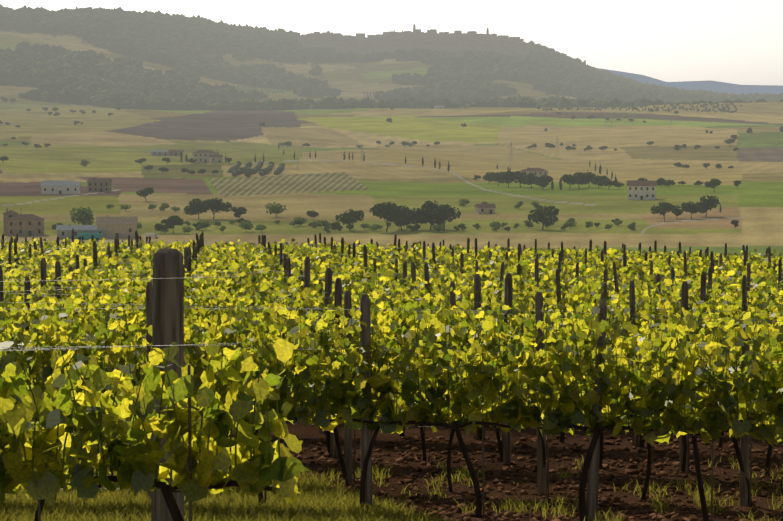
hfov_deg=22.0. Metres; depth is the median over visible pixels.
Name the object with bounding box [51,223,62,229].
tree
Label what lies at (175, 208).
clump tree
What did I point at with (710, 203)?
tree
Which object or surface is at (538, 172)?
grove villa
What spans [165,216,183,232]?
tree
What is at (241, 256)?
vine leaves
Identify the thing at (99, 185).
house
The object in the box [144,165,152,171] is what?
clump tree
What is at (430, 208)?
tree
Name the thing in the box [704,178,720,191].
tree
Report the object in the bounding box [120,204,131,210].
bush
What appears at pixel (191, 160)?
tree
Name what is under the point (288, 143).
hedgerow tree
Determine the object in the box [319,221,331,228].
bush
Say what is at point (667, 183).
tree
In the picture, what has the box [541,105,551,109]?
hill house
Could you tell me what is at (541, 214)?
tree
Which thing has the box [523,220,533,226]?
hedge tree
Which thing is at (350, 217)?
tree
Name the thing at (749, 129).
bushes
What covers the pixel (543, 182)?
tree
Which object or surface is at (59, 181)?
barn roof
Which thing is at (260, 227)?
bush
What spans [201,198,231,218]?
tree
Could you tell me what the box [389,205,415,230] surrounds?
tree
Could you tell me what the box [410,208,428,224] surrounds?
tree
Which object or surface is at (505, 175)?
tree
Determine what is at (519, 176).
tree
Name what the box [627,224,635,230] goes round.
hedge tree
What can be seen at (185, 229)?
bush
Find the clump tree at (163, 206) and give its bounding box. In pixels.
[158,203,169,210]
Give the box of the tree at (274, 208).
[265,202,286,216]
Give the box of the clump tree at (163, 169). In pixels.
[158,167,168,173]
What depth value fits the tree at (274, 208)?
997.01 m
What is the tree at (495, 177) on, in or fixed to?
on the terrain ground at (326, 181)
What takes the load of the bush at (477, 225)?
on the terrain ground at (326, 181)
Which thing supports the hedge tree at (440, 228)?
on the terrain ground at (326, 181)
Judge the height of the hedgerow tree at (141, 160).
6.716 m
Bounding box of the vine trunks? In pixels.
[34,379,772,520]
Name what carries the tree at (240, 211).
on the terrain ground at (326, 181)
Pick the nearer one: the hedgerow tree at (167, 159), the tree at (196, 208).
the tree at (196, 208)
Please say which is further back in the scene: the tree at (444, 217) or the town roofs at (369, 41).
the town roofs at (369, 41)
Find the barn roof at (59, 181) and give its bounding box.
[42,180,72,181]
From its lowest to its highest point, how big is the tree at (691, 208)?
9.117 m
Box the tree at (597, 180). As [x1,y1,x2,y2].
[591,176,607,188]
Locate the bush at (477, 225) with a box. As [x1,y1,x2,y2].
[472,223,480,228]
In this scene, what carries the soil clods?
on the terrain ground at (326, 181)
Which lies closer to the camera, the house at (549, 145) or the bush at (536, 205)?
the bush at (536, 205)
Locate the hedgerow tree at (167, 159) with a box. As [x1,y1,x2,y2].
[162,157,170,162]
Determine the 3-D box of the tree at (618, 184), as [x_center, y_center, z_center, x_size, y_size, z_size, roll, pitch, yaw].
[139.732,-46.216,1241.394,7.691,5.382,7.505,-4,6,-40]
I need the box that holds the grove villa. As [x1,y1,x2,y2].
[521,168,547,177]
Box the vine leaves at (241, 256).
[0,236,782,326]
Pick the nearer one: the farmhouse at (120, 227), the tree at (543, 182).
the farmhouse at (120, 227)
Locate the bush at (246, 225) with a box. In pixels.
[238,221,253,229]
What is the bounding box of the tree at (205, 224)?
[199,219,212,229]
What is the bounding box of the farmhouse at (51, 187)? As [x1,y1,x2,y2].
[40,181,80,193]
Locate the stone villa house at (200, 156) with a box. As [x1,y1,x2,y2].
[192,149,216,162]
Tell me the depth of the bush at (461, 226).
913.57 m
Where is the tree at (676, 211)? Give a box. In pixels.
[672,205,682,218]
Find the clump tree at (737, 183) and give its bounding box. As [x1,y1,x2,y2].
[733,180,741,185]
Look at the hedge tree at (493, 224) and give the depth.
922.47 m
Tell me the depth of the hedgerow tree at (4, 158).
1617.77 m
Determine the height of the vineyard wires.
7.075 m
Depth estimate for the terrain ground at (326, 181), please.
1548.56 m
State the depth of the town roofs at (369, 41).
7941.63 m
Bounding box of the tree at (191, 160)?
[187,158,195,162]
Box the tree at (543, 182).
[533,176,552,189]
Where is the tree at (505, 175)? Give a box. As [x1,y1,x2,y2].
[498,171,516,187]
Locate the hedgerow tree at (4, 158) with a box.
[0,156,8,160]
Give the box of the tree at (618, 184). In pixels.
[613,181,623,186]
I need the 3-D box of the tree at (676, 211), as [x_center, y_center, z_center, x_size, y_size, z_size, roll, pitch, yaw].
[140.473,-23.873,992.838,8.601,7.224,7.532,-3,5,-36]
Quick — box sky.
[0,0,782,85]
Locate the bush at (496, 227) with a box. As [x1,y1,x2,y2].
[492,224,500,231]
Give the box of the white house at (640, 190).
[627,179,656,199]
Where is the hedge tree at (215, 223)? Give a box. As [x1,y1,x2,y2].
[212,221,221,226]
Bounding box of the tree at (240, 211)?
[231,206,246,219]
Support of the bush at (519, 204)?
on the terrain ground at (326, 181)
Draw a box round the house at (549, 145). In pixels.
[545,143,553,147]
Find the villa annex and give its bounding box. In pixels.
[209,154,222,162]
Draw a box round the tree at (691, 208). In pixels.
[680,201,701,218]
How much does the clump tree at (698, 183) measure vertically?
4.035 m
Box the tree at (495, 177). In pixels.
[490,172,504,185]
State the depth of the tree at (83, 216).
899.99 m
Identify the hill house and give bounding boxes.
[434,104,444,108]
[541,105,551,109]
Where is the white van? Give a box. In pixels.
[145,233,158,237]
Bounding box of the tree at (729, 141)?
[724,138,734,145]
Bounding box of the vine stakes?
[36,349,751,520]
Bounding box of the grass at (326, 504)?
[0,420,782,520]
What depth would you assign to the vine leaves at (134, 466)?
17.65 m
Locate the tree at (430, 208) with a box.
[411,200,449,229]
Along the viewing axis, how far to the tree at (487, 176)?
1386.89 m
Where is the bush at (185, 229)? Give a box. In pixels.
[182,226,193,232]
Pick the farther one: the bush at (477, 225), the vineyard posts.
the bush at (477, 225)
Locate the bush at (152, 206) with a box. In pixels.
[148,204,157,210]
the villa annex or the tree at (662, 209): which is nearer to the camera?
the tree at (662, 209)
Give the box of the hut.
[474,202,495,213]
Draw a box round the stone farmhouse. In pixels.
[6,212,44,235]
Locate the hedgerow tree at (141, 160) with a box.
[135,158,146,162]
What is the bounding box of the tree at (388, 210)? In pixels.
[369,202,410,231]
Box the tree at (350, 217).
[335,209,363,230]
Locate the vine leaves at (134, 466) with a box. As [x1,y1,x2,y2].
[0,267,782,506]
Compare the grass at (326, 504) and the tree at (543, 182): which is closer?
the grass at (326, 504)
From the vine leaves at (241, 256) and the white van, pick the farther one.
the white van
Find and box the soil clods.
[228,435,782,520]
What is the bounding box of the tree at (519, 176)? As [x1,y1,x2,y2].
[508,171,529,187]
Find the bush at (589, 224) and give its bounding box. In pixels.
[585,221,592,227]
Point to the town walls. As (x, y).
(457, 48)
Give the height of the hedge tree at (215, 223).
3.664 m
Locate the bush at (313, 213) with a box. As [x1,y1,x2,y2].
[307,210,318,217]
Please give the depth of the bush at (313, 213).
978.10 m
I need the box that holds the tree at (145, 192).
[136,187,153,198]
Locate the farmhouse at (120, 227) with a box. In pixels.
[96,215,137,238]
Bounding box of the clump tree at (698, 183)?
[694,181,703,184]
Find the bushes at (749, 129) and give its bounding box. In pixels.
[74,107,782,133]
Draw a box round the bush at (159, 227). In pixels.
[154,223,168,231]
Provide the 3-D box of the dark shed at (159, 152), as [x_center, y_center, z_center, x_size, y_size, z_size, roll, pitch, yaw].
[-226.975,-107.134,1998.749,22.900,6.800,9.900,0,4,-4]
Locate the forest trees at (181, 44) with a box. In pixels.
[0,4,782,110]
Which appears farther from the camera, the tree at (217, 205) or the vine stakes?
the tree at (217, 205)
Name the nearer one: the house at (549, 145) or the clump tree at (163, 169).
the clump tree at (163, 169)
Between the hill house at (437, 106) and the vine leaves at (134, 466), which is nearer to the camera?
the vine leaves at (134, 466)
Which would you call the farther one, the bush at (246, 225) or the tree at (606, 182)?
the tree at (606, 182)
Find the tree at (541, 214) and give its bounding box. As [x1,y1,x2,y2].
[527,206,558,229]
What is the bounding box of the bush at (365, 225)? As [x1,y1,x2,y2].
[360,223,369,229]
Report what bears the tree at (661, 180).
on the terrain ground at (326, 181)
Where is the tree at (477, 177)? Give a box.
[473,175,480,181]
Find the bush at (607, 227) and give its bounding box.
[604,224,612,230]
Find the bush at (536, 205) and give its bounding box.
[530,202,540,208]
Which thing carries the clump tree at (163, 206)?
on the terrain ground at (326, 181)
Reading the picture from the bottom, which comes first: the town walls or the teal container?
the teal container
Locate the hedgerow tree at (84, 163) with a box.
[80,159,90,166]
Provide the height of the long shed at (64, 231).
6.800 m
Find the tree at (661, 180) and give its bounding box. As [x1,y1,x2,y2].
[657,178,667,185]
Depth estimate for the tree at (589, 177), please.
1274.30 m
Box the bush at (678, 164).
[673,162,683,166]
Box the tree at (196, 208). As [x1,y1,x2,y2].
[183,198,210,218]
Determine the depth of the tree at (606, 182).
1241.46 m
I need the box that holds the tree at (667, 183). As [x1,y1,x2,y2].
[663,181,672,185]
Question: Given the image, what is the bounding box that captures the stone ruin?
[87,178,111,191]
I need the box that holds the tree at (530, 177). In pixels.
[523,173,537,188]
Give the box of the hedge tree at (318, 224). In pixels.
[316,220,327,226]
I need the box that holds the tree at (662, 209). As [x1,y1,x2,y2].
[650,202,674,220]
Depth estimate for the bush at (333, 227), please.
906.14 m
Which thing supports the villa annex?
on the terrain ground at (326, 181)
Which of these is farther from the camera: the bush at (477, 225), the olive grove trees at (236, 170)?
the olive grove trees at (236, 170)
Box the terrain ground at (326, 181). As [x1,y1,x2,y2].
[0,29,782,520]
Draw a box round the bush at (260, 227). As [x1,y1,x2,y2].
[255,224,266,231]
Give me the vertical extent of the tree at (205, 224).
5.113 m
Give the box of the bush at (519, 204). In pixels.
[514,201,523,207]
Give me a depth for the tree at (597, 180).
1257.84 m
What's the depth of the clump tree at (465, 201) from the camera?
1089.97 m
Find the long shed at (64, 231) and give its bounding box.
[56,224,106,238]
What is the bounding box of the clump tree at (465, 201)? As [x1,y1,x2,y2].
[459,198,469,205]
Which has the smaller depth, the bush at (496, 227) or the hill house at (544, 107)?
the bush at (496, 227)
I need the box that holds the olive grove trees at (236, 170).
[90,75,741,176]
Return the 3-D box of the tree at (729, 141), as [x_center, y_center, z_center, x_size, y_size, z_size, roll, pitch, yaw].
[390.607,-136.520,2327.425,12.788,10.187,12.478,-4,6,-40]
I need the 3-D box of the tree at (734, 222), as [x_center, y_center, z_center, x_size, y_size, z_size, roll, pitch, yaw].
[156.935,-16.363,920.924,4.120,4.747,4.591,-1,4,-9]
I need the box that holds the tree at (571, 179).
[561,174,581,189]
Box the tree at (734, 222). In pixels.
[730,220,738,226]
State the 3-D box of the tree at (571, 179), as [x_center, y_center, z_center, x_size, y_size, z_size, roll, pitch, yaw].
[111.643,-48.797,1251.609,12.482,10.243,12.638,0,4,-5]
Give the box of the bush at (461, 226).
[457,223,465,230]
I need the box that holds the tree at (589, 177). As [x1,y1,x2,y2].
[581,172,599,187]
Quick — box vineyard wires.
[0,239,782,488]
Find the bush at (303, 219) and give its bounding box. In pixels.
[293,216,307,223]
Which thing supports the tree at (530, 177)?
on the terrain ground at (326, 181)
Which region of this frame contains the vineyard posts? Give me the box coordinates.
[0,228,782,520]
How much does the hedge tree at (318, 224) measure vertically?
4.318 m
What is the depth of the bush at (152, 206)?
1043.32 m
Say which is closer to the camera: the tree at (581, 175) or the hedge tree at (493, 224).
the hedge tree at (493, 224)
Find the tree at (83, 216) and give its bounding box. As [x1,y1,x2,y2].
[69,206,94,224]
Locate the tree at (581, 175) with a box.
[566,172,586,188]
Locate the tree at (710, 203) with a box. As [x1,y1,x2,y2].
[696,195,719,216]
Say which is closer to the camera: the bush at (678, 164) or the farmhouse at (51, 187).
the farmhouse at (51, 187)
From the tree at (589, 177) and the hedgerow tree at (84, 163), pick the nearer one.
the tree at (589, 177)
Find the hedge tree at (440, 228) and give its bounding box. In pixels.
[433,225,444,232]
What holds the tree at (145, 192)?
on the terrain ground at (326, 181)
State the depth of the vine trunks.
17.80 m
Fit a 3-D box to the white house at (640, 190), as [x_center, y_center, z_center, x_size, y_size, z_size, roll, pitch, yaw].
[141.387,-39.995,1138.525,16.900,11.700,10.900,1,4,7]
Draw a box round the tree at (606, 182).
[601,179,615,188]
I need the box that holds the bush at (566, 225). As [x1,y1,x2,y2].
[561,223,568,229]
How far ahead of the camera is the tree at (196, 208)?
981.63 m
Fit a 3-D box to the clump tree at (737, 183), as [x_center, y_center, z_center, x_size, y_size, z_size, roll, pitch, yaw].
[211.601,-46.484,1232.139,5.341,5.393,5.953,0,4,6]
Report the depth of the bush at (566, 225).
914.43 m
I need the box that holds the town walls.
[10,7,529,64]
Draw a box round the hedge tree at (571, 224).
[565,221,576,228]
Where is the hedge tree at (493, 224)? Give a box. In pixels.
[489,221,499,227]
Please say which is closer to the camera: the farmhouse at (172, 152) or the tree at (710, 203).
the tree at (710, 203)
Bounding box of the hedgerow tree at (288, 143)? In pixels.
[283,141,291,146]
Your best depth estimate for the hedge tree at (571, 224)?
926.53 m
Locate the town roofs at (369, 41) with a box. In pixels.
[10,24,529,63]
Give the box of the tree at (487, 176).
[483,172,494,183]
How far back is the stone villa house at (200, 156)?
1694.64 m
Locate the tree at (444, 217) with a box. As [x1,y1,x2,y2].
[428,204,460,227]
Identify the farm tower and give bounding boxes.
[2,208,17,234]
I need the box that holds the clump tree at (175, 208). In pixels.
[170,206,179,212]
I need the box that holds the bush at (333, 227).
[330,223,340,229]
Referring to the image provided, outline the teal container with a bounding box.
[78,233,101,239]

